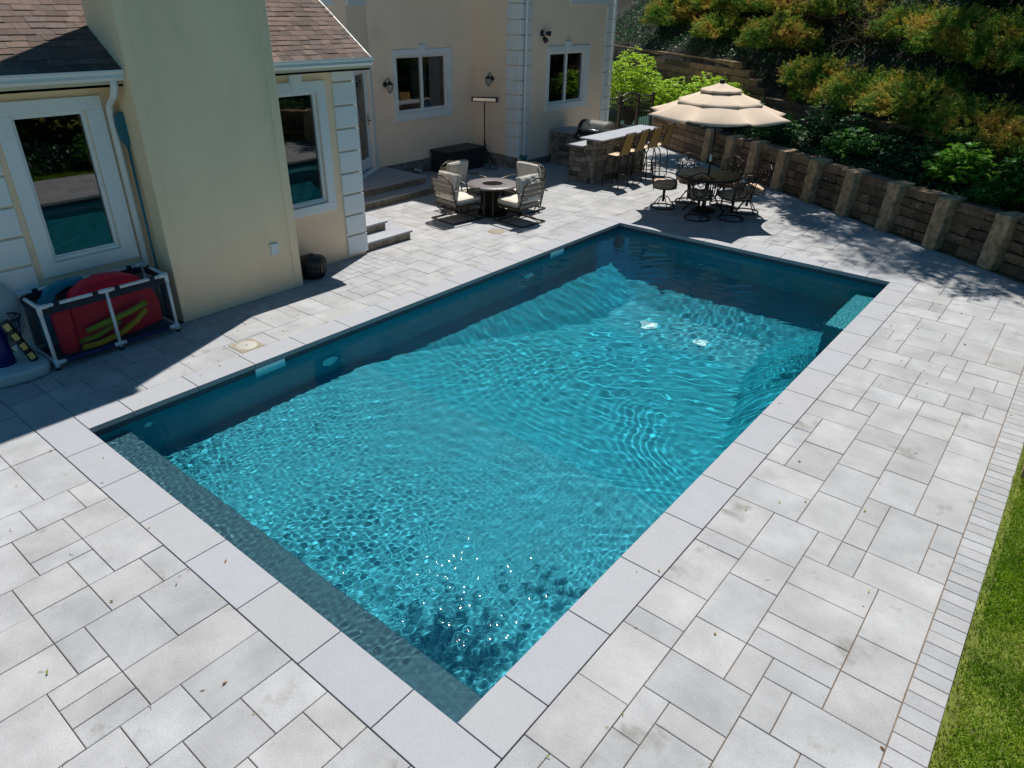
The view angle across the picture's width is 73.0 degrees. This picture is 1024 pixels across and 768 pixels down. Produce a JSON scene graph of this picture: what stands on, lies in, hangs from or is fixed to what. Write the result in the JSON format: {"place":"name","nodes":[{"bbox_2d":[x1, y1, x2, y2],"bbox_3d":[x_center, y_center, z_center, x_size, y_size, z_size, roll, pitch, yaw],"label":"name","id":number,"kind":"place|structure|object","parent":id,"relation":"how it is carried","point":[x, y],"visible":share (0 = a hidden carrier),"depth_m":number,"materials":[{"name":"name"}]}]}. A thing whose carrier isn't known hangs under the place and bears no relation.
{"place":"outdoors","nodes":[
{"label":"outdoors","id":0,"kind":"place"},
{"bbox_2d":[0,120,1023,767],"bbox_3d":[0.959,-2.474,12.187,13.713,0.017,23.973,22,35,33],"label":"pavement","id":1,"kind":"structure","parent":0,"point":[192,635],"depth_m":5.06,"materials":[{"name":"stone"}]},
{"bbox_2d":[228,338,264,353],"bbox_3d":[-3.203,-0.463,8.355,0.315,0.022,0.320,22,35,33],"label":"skimmer hatch","id":2,"kind":"object","parent":1,"relation":"on","point":[250,344],"visible":1,"depth_m":8.34,"materials":[{"name":"beige plastic"}]},
{"bbox_2d":[0,0,617,351],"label":"house","id":3,"kind":"structure","parent":1,"relation":"on","point":[267,137],"depth_m":9.09,"materials":[{"name":"paint"}]},
{"bbox_2d":[0,95,138,278],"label":"window","id":4,"kind":"structure","parent":3,"relation":"in","point":[10,111],"depth_m":7.81,"materials":[{"name":"white plastic"}]},
{"bbox_2d":[114,112,167,312],"bbox_3d":[-4.441,-2.014,8.416,0.120,2.421,0.170,22,35,33],"label":"paddle","id":5,"kind":"object","parent":3,"relation":"attached to","point":[121,125],"visible":0.94,"depth_m":8.12,"materials":[{"name":"plastic"}]},
{"bbox_2d":[276,74,336,218],"bbox_3d":[-3.037,-3.407,9.956,0.160,1.950,0.980,22,35,33],"label":"window","id":6,"kind":"structure","parent":3,"relation":"in","point":[295,86],"depth_m":10.16,"materials":[{"name":"white plastic"}]},
{"bbox_2d":[320,0,333,5],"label":"window","id":7,"kind":"structure","parent":3,"relation":"in","point":[326,2],"depth_m":12.97,"materials":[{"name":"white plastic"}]},
{"bbox_2d":[345,0,365,5],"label":"window","id":8,"kind":"structure","parent":3,"relation":"in","point":[348,2],"depth_m":13.73,"materials":[{"name":"white plastic"}]},
{"bbox_2d":[352,65,378,178],"bbox_3d":[-3.192,-5.760,14.805,0.180,2.475,1.200,5,29,6],"label":"door","id":9,"kind":"structure","parent":3,"relation":"in","point":[366,163],"depth_m":15.18,"materials":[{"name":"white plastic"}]},
{"bbox_2d":[383,78,392,93],"bbox_3d":[-2.731,-6.595,15.299,0.250,0.326,0.170,22,35,33],"label":"wall lantern","id":10,"kind":"object","parent":3,"relation":"attached to","point":[389,85],"depth_m":15.26,"materials":[{"name":"black metal"}]},
{"bbox_2d":[391,44,452,122],"bbox_3d":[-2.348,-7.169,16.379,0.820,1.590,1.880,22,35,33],"label":"window","id":11,"kind":"structure","parent":3,"relation":"in","point":[418,98],"depth_m":16.41,"materials":[{"name":"white plastic"}]},
{"bbox_2d":[485,72,493,86],"bbox_3d":[-0.558,-7.474,16.982,0.170,0.326,0.250,22,35,33],"label":"wall lantern","id":12,"kind":"object","parent":3,"relation":"attached to","point":[488,79],"depth_m":16.93,"materials":[{"name":"black metal"}]},
{"bbox_2d":[520,155,526,161],"bbox_3d":[0.289,-5.635,17.563,0.180,0.335,0.180,22,35,33],"label":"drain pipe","id":13,"kind":"object","parent":3,"relation":"attached to","point":[523,157],"visible":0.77,"depth_m":17.45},
{"bbox_2d":[540,30,551,42],"bbox_3d":[0.839,-8.395,16.730,0.199,0.285,0.279,22,35,33],"label":"floodlight camera","id":14,"kind":"object","parent":3,"relation":"attached to","point":[545,39],"visible":1,"depth_m":16.67,"materials":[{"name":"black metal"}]},
{"bbox_2d":[545,41,590,111],"bbox_3d":[1.409,-8.033,18.019,0.220,1.620,1.900,22,35,33],"label":"window","id":15,"kind":"structure","parent":3,"relation":"in","point":[567,49],"depth_m":18.11,"materials":[{"name":"white plastic"}]},
{"bbox_2d":[570,0,608,4],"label":"window","id":16,"kind":"structure","parent":3,"relation":"in","point":[572,2],"depth_m":17.68,"materials":[{"name":"white plastic"}]},
{"bbox_2d":[300,253,326,278],"bbox_3d":[-2.996,-1.783,10.385,0.422,0.370,0.416,22,35,33],"label":"black ribbed planter pot","id":17,"kind":"object","parent":1,"relation":"on","point":[313,266],"visible":0.94,"depth_m":10.26,"materials":[{"name":"black plastic"}]},
{"bbox_2d":[364,214,412,251],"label":"stone steps","id":18,"kind":"structure","parent":1,"relation":"on","point":[381,232],"depth_m":12.00,"materials":[{"name":"grey stone"}]},
{"bbox_2d":[361,167,436,209],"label":"stone steps","id":19,"kind":"structure","parent":1,"relation":"on","point":[382,186],"depth_m":14.78,"materials":[{"name":"grey stone"}]},
{"bbox_2d":[430,170,484,224],"bbox_3d":[-1.054,-3.622,13.249,0.821,0.898,0.702,-24,38,-38],"label":"patio chair","id":20,"kind":"object","parent":1,"relation":"on","point":[448,192],"visible":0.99,"depth_m":13.04,"materials":[{"name":"beige fabric"}]},
{"bbox_2d":[430,143,484,171],"bbox_3d":[-1.352,-5.667,17.359,0.640,0.530,1.350,22,35,33],"label":"storage box","id":21,"kind":"object","parent":1,"relation":"on","point":[473,154],"visible":0.89,"depth_m":17.10,"materials":[{"name":"black plastic"}]},
{"bbox_2d":[440,159,486,212],"bbox_3d":[-0.965,-4.016,13.971,0.821,0.898,0.702,22,35,33],"label":"patio chair","id":22,"kind":"object","parent":1,"relation":"on","point":[459,167],"visible":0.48,"depth_m":13.88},
{"bbox_2d":[471,96,497,168],"bbox_3d":[-0.668,-6.375,17.494,0.744,1.648,0.504,22,35,33],"label":"patio heater","id":23,"kind":"object","parent":1,"relation":"on","point":[483,99],"visible":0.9,"depth_m":17.08,"materials":[{"name":"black metal"}]},
{"bbox_2d":[93,226,886,435],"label":"swimming pool","id":24,"kind":"structure","parent":1,"relation":"in","point":[192,395],"depth_m":10.04,"materials":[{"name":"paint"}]},
{"bbox_2d":[255,358,284,373],"bbox_3d":[-2.834,-0.172,8.133,0.013,0.150,0.390,22,35,33],"label":"skimmer","id":25,"kind":"object","parent":24,"relation":"attached to","point":[270,365],"visible":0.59,"depth_m":8.10,"materials":[{"name":"plastic"}]},
{"bbox_2d":[36,216,918,767],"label":"pool coping","id":26,"kind":"object","parent":24,"relation":"on","point":[414,728],"visible":0.94,"depth_m":5.28,"materials":[{"name":"stone"}]},
{"bbox_2d":[97,229,883,724],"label":"water","id":27,"kind":"structure","parent":24,"relation":"in","point":[453,507],"depth_m":6.87,"materials":[{"name":"blue liquid"}]},
{"bbox_2d":[550,248,563,255],"bbox_3d":[0.783,-2.251,12.053,0.013,0.150,0.380,22,35,33],"label":"skimmer","id":28,"kind":"object","parent":24,"relation":"attached to","point":[556,252],"visible":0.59,"depth_m":12.03,"materials":[{"name":"plastic"}]},
{"bbox_2d":[467,178,515,217],"bbox_3d":[-0.386,-3.658,13.656,1.010,0.605,1.010,22,35,33],"label":"fire table","id":29,"kind":"object","parent":1,"relation":"on","point":[488,186],"visible":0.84,"depth_m":13.53,"materials":[{"name":"stone"}]},
{"bbox_2d":[488,229,504,233],"bbox_3d":[-0.290,-2.807,12.748,0.310,0.028,0.310,22,35,33],"label":"drain cover","id":30,"kind":"object","parent":1,"relation":"on","point":[496,231],"visible":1,"depth_m":12.72,"materials":[{"name":"beige plastic"}]},
{"bbox_2d":[0,141,1023,767],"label":"pavement border","id":31,"kind":"object","parent":1,"relation":"on","point":[914,733],"visible":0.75,"depth_m":5.58,"materials":[{"name":"grey stone"}]},
{"bbox_2d":[0,284,50,387],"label":"basketball hoop","id":32,"kind":"object","parent":31,"relation":"on","point":[26,363],"visible":1,"depth_m":7.52,"materials":[{"name":"white plastic"}]},
{"bbox_2d":[14,261,180,370],"bbox_3d":[-4.843,-0.840,8.186,0.636,0.768,1.446,22,35,33],"label":"toy bin","id":33,"kind":"object","parent":31,"relation":"on","point":[156,278],"visible":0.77,"depth_m":7.92,"materials":[{"name":"plastic"}]},
{"bbox_2d":[35,276,83,347],"bbox_3d":[-5.175,-0.844,8.002,0.146,0.700,0.599,22,35,33],"label":"pool float","id":34,"kind":"object","parent":33,"relation":"in","point":[49,292],"visible":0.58,"depth_m":7.87,"materials":[{"name":"teal plastic"}]},
{"bbox_2d":[50,310,80,353],"bbox_3d":[-5.027,-0.608,7.786,0.141,0.520,0.202,22,35,33],"label":"pool float","id":35,"kind":"object","parent":33,"relation":"in","point":[65,331],"visible":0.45,"depth_m":7.75,"materials":[{"name":"red plastic"}]},
{"bbox_2d":[66,271,162,345],"bbox_3d":[-4.733,-0.949,8.210,0.240,0.740,0.999,22,35,33],"label":"pool float","id":36,"kind":"object","parent":33,"relation":"in","point":[86,316],"visible":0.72,"depth_m":8.09,"materials":[{"name":"red plastic"}]},
{"bbox_2d":[78,320,121,343],"bbox_3d":[-4.811,-0.607,8.092,0.105,0.153,0.507,22,35,33],"label":"pool noodle","id":37,"kind":"object","parent":36,"relation":"on","point":[103,331],"visible":0.82,"depth_m":8.05,"materials":[{"name":"plastic"}]},
{"bbox_2d":[82,307,147,349],"bbox_3d":[-4.657,-0.658,8.144,0.096,0.298,0.803,22,35,33],"label":"pool noodle","id":38,"kind":"object","parent":33,"relation":"in","point":[129,325],"visible":1,"depth_m":8.16,"materials":[{"name":"yellow plastic"}]},
{"bbox_2d":[85,300,146,332],"bbox_3d":[-4.634,-0.794,8.129,0.082,0.211,0.717,23,36,35],"label":"pool noodle","id":39,"kind":"object","parent":33,"relation":"in","point":[119,316],"visible":1,"depth_m":8.11,"materials":[{"name":"plastic"}]},
{"bbox_2d":[17,217,1012,757],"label":"leaf litter","id":40,"kind":"object","parent":1,"relation":"on","point":[659,571],"visible":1,"depth_m":5.14,"materials":[{"name":"brown plant"}]},
{"bbox_2d":[492,173,547,227],"bbox_3d":[0.152,-3.547,13.158,0.821,0.898,0.702,25,37,36],"label":"patio chair","id":41,"kind":"object","parent":1,"relation":"on","point":[527,194],"visible":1,"depth_m":12.95,"materials":[{"name":"beige fabric"}]},
{"bbox_2d":[498,161,546,214],"bbox_3d":[0.199,-3.973,13.934,0.702,0.898,0.821,24,36,36],"label":"patio chair","id":42,"kind":"object","parent":1,"relation":"on","point":[524,168],"visible":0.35,"depth_m":13.87,"materials":[{"name":"beige fabric"}]},
{"bbox_2d":[550,125,659,183],"bbox_3d":[1.884,-5.880,17.341,2.560,1.036,2.730,22,35,33],"label":"outdoor bar","id":43,"kind":"object","parent":1,"relation":"on","point":[584,159],"visible":0.79,"depth_m":16.44,"materials":[{"name":"stone"}]},
{"bbox_2d":[575,119,615,139],"bbox_3d":[2.133,-6.416,17.475,0.840,0.455,0.823,22,35,33],"label":"grill","id":44,"kind":"object","parent":43,"relation":"in","point":[587,127],"visible":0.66,"depth_m":17.28,"materials":[{"name":"silver metal"}]},
{"bbox_2d":[601,132,636,189],"bbox_3d":[2.420,-5.119,15.783,0.579,1.220,0.494,22,35,33],"label":"bar stool","id":45,"kind":"object","parent":1,"relation":"on","point":[626,146],"visible":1,"depth_m":15.65,"materials":[{"name":"gold metal"}]},
{"bbox_2d":[609,92,655,138],"bbox_3d":[3.498,-7.994,20.814,2.270,1.458,0.153,-23,37,-37],"label":"iron fence","id":46,"kind":"object","parent":1,"relation":"on","point":[619,109],"visible":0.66,"depth_m":20.81,"materials":[{"name":"black metal"}]},
{"bbox_2d":[616,129,650,184],"bbox_3d":[2.830,-5.362,16.241,0.579,1.220,0.494,20,34,31],"label":"bar stool","id":47,"kind":"object","parent":1,"relation":"on","point":[642,140],"visible":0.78,"depth_m":16.09,"materials":[{"name":"brown metal"}]},
{"bbox_2d":[630,126,663,179],"bbox_3d":[3.233,-5.594,16.678,0.579,1.220,0.494,24,36,35],"label":"bar stool","id":48,"kind":"object","parent":1,"relation":"on","point":[655,137],"visible":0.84,"depth_m":16.50,"materials":[{"name":"brown metal"}]},
{"bbox_2d":[643,123,675,174],"bbox_3d":[3.612,-5.789,17.047,0.579,1.220,0.494,20,34,30],"label":"bar stool","id":49,"kind":"object","parent":1,"relation":"on","point":[668,135],"visible":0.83,"depth_m":16.90,"materials":[{"name":"brown metal"}]},
{"bbox_2d":[650,159,676,209],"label":"dining chair","id":50,"kind":"object","parent":1,"relation":"on","point":[663,184],"visible":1,"depth_m":14.16,"materials":[{"name":"brown metal"}]},
{"bbox_2d":[675,152,702,203],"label":"dining chair","id":51,"kind":"object","parent":1,"relation":"on","point":[683,181],"visible":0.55,"depth_m":14.85,"materials":[{"name":"brown metal"}]},
{"bbox_2d":[683,172,716,221],"bbox_3d":[3.669,-3.697,13.501,0.554,0.959,0.611,10,30,16],"label":"dining chair","id":52,"kind":"object","parent":1,"relation":"on","point":[697,194],"visible":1,"depth_m":13.35,"materials":[{"name":"brown metal"}]},
{"bbox_2d":[675,168,741,214],"bbox_3d":[3.949,-3.890,14.104,1.310,0.755,1.310,22,35,33],"label":"dining table","id":53,"kind":"object","parent":1,"relation":"on","point":[720,176],"visible":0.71,"depth_m":13.93,"materials":[{"name":"brown metal"}]},
{"bbox_2d":[647,79,791,213],"bbox_3d":[3.964,-4.667,13.678,2.625,2.505,2.625,-15,33,-28],"label":"patio umbrella","id":54,"kind":"object","parent":1,"relation":"on","point":[722,103],"visible":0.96,"depth_m":12.76,"materials":[{"name":"fabric"}]},
{"bbox_2d":[709,156,745,206],"bbox_3d":[4.516,-4.284,14.603,0.554,0.959,0.611,24,36,36],"label":"dining chair","id":55,"kind":"object","parent":1,"relation":"on","point":[729,184],"visible":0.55,"depth_m":14.58,"materials":[{"name":"brown metal"}]},
{"bbox_2d":[717,173,759,221],"bbox_3d":[4.374,-3.689,13.512,0.554,0.959,0.611,-11,31,-21],"label":"dining chair","id":56,"kind":"object","parent":1,"relation":"on","point":[734,195],"visible":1,"depth_m":13.40,"materials":[{"name":"brown metal"}]},
{"bbox_2d":[733,164,772,214],"bbox_3d":[4.868,-3.976,14.054,0.611,0.959,0.554,1,29,0],"label":"dining chair","id":57,"kind":"object","parent":1,"relation":"on","point":[759,189],"visible":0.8,"depth_m":13.96,"materials":[{"name":"brown metal"}]},
{"bbox_2d":[650,116,1023,279],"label":"retaining wall","id":58,"kind":"structure","parent":1,"relation":"on","point":[931,219],"depth_m":13.33,"materials":[{"name":"brown stone"}]},
{"bbox_2d":[606,101,649,121],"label":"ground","id":59,"kind":"structure","parent":0,"point":[621,117],"depth_m":29.57,"materials":[{"name":"green plant"}]},
{"bbox_2d":[621,115,652,126],"label":"sky","id":60,"kind":"structure","parent":0,"point":[644,117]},
{"bbox_2d":[610,0,1023,225],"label":"hillside","id":61,"kind":"structure","parent":0,"point":[774,93],"depth_m":18.93,"materials":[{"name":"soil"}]},
{"bbox_2d":[607,45,667,124],"bbox_3d":[3.975,-9.877,22.964,2.486,2.418,2.418,22,35,33],"label":"lime shrub","id":62,"kind":"object","parent":61,"relation":"on","point":[637,85],"visible":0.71,"depth_m":22.56,"materials":[{"name":"green plant"}]},
{"bbox_2d":[645,76,692,107],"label":"lime shrub","id":63,"kind":"object","parent":61,"relation":"on","point":[672,95],"visible":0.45,"depth_m":22.19,"materials":[{"name":"green plant"}]},
{"bbox_2d":[637,0,713,26],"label":"juniper","id":64,"kind":"object","parent":61,"relation":"on","point":[666,11],"visible":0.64,"depth_m":24.89,"materials":[{"name":"green plant"}]},
{"bbox_2d":[677,71,727,98],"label":"lime shrub","id":65,"kind":"object","parent":61,"relation":"on","point":[707,82],"visible":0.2,"depth_m":20.78,"materials":[{"name":"green plant"}]},
{"bbox_2d":[689,8,754,40],"bbox_3d":[6.926,-11.673,22.437,2.270,1.000,3.396,8,30,12],"label":"juniper","id":66,"kind":"object","parent":61,"relation":"on","point":[709,25],"visible":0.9,"depth_m":21.75,"materials":[{"name":"green plant"}]},
{"bbox_2d":[687,0,762,13],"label":"juniper","id":67,"kind":"object","parent":61,"relation":"on","point":[708,4],"visible":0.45,"depth_m":22.54,"materials":[{"name":"green plant"}]},
{"bbox_2d":[728,82,749,94],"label":"lime shrub","id":68,"kind":"object","parent":61,"relation":"on","point":[736,84],"visible":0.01,"depth_m":19.59,"materials":[{"name":"green plant"}]},
{"bbox_2d":[749,112,799,136],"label":"leafy bush","id":69,"kind":"object","parent":61,"relation":"on","point":[763,129],"visible":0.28,"depth_m":16.99,"materials":[{"name":"green plant"}]},
{"bbox_2d":[733,11,825,50],"bbox_3d":[7.827,-9.995,19.562,2.493,1.056,2.851,-13,32,-25],"label":"juniper","id":70,"kind":"object","parent":61,"relation":"on","point":[774,32],"visible":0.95,"depth_m":19.34,"materials":[{"name":"green plant"}]},
{"bbox_2d":[762,124,798,143],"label":"leafy bush","id":71,"kind":"object","parent":61,"relation":"on","point":[775,134],"visible":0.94,"depth_m":16.47,"materials":[{"name":"green plant"}]},
{"bbox_2d":[719,0,844,16],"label":"juniper","id":72,"kind":"object","parent":61,"relation":"on","point":[752,5],"visible":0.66,"depth_m":20.33,"materials":[{"name":"green plant"}]},
{"bbox_2d":[610,45,1019,181],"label":"terrace wall","id":73,"kind":"structure","parent":61,"relation":"on","point":[750,85],"depth_m":20.18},
{"bbox_2d":[612,0,1023,132],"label":"ground cover","id":74,"kind":"object","parent":61,"relation":"on","point":[632,16],"visible":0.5,"depth_m":19.19,"materials":[{"name":"green plant"}]},
{"bbox_2d":[774,50,861,90],"bbox_3d":[8.311,-8.336,18.358,2.535,0.938,2.216,9,30,14],"label":"juniper","id":75,"kind":"object","parent":61,"relation":"on","point":[794,73],"visible":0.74,"depth_m":18.06,"materials":[{"name":"green plant"}]},
{"bbox_2d":[788,100,848,145],"bbox_3d":[7.230,-6.019,16.099,1.365,1.089,1.300,-22,36,-36],"label":"leafy bush","id":76,"kind":"object","parent":61,"relation":"on","point":[821,127],"visible":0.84,"depth_m":16.05,"materials":[{"name":"green plant"}]},
{"bbox_2d":[785,71,874,114],"bbox_3d":[8.142,-7.359,17.347,2.300,0.891,3.342,9,30,14],"label":"juniper","id":77,"kind":"object","parent":61,"relation":"on","point":[807,93],"visible":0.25,"depth_m":17.71,"materials":[{"name":"green plant"}]},
{"bbox_2d":[772,0,887,32],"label":"bare shrub","id":78,"kind":"object","parent":61,"relation":"on","point":[819,18],"visible":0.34,"depth_m":19.29,"materials":[{"name":"plant"}]},
{"bbox_2d":[782,0,892,18],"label":"juniper","id":79,"kind":"object","parent":61,"relation":"on","point":[815,4],"visible":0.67,"depth_m":18.63,"materials":[{"name":"green plant"}]},
{"bbox_2d":[824,92,859,121],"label":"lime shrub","id":80,"kind":"object","parent":61,"relation":"on","point":[831,111],"visible":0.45,"depth_m":16.54,"materials":[{"name":"green plant"}]},
{"bbox_2d":[823,113,879,145],"bbox_3d":[7.689,-5.665,15.649,1.236,0.877,1.196,-23,37,-36],"label":"leafy bush","id":81,"kind":"object","parent":61,"relation":"on","point":[857,117],"visible":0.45,"depth_m":15.46,"materials":[{"name":"green plant"}]},
{"bbox_2d":[820,127,887,158],"bbox_3d":[7.438,-5.170,14.957,1.395,0.735,1.396,5,29,7],"label":"leafy bush","id":82,"kind":"object","parent":61,"relation":"on","point":[857,145],"visible":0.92,"depth_m":14.76,"materials":[{"name":"green plant"}]},
{"bbox_2d":[804,0,934,65],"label":"bare shrub","id":83,"kind":"object","parent":61,"relation":"on","point":[857,39],"visible":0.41,"depth_m":17.96,"materials":[{"name":"brown plant"}]},
{"bbox_2d":[720,126,1023,211],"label":"ground cover","id":84,"kind":"object","parent":61,"relation":"on","point":[893,172],"visible":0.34,"depth_m":14.37,"materials":[{"name":"plant"}]},
{"bbox_2d":[815,63,947,112],"bbox_3d":[8.611,-6.844,15.990,2.522,1.111,3.773,-13,32,-25],"label":"juniper","id":85,"kind":"object","parent":61,"relation":"on","point":[843,81],"visible":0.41,"depth_m":16.04,"materials":[{"name":"green plant"}]},
{"bbox_2d":[871,119,927,155],"bbox_3d":[8.158,-5.117,14.592,1.174,0.932,1.142,5,29,6],"label":"leafy bush","id":86,"kind":"object","parent":61,"relation":"on","point":[910,138],"visible":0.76,"depth_m":14.46,"materials":[{"name":"green plant"}]},
{"bbox_2d":[876,141,929,169],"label":"leafy bush","id":87,"kind":"object","parent":61,"relation":"on","point":[898,157],"visible":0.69,"depth_m":13.96,"materials":[{"name":"green plant"}]},
{"bbox_2d":[854,62,980,124],"bbox_3d":[9.092,-6.279,14.878,3.010,1.114,2.632,-14,32,-26],"label":"juniper","id":88,"kind":"object","parent":61,"relation":"on","point":[906,98],"visible":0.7,"depth_m":14.55,"materials":[{"name":"green plant"}]},
{"bbox_2d":[894,146,941,178],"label":"leafy bush","id":89,"kind":"object","parent":61,"relation":"on","point":[912,169],"visible":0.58,"depth_m":13.29,"materials":[{"name":"green plant"}]},
{"bbox_2d":[854,0,992,41],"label":"juniper","id":90,"kind":"object","parent":61,"relation":"on","point":[892,24],"visible":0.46,"depth_m":16.55,"materials":[{"name":"green plant"}]},
{"bbox_2d":[838,0,1023,22],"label":"ivy","id":91,"kind":"object","parent":61,"relation":"on","point":[1005,1],"visible":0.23,"depth_m":16.45,"materials":[{"name":"green plant"}]},
{"bbox_2d":[915,121,977,161],"bbox_3d":[8.520,-4.608,13.573,1.087,1.026,1.159,23,35,34],"label":"leafy bush","id":92,"kind":"object","parent":61,"relation":"on","point":[947,139],"visible":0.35,"depth_m":13.44,"materials":[{"name":"green plant"}]},
{"bbox_2d":[888,92,1023,154],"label":"juniper","id":93,"kind":"object","parent":61,"relation":"on","point":[983,106],"visible":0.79,"depth_m":13.39,"materials":[{"name":"green plant"}]},
{"bbox_2d":[899,0,1022,57],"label":"juniper","id":94,"kind":"object","parent":61,"relation":"on","point":[947,22],"visible":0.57,"depth_m":14.91,"materials":[{"name":"green plant"}]},
{"bbox_2d":[921,141,1002,187],"bbox_3d":[8.231,-3.983,12.643,1.360,0.901,1.313,10,30,16],"label":"leafy bush","id":95,"kind":"object","parent":61,"relation":"on","point":[967,165],"visible":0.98,"depth_m":12.47,"materials":[{"name":"green plant"}]},
{"bbox_2d":[942,3,1023,74],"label":"juniper","id":96,"kind":"object","parent":61,"relation":"on","point":[1010,25],"visible":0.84,"depth_m":13.88,"materials":[{"name":"green plant"}]},
{"bbox_2d":[960,176,1017,204],"bbox_3d":[8.119,-3.202,11.652,0.908,0.545,0.882,-10,31,-20],"label":"leafy bush","id":97,"kind":"object","parent":61,"relation":"on","point":[993,190],"visible":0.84,"depth_m":11.57,"materials":[{"name":"green plant"}]},
{"bbox_2d":[960,107,1023,160],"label":"juniper","id":98,"kind":"object","parent":61,"relation":"on","point":[1015,134],"visible":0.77,"depth_m":12.34,"materials":[{"name":"green plant"}]},
{"bbox_2d":[979,26,1023,74],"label":"juniper","id":99,"kind":"object","parent":61,"relation":"on","point":[1012,53],"visible":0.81,"depth_m":13.51,"materials":[{"name":"green plant"}]},
{"bbox_2d":[993,148,1023,184],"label":"leafy bush","id":100,"kind":"object","parent":61,"relation":"on","point":[1010,165],"visible":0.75,"depth_m":11.88,"materials":[{"name":"green plant"}]},
{"bbox_2d":[996,168,1023,207],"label":"leafy bush","id":101,"kind":"object","parent":61,"relation":"on","point":[1019,189],"visible":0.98,"depth_m":11.27,"materials":[{"name":"green plant"}]},
{"bbox_2d":[928,443,1023,767],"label":"lawn","id":102,"kind":"structure","parent":0,"point":[954,695],"depth_m":4.43,"materials":[{"name":"plant"}]}
]}

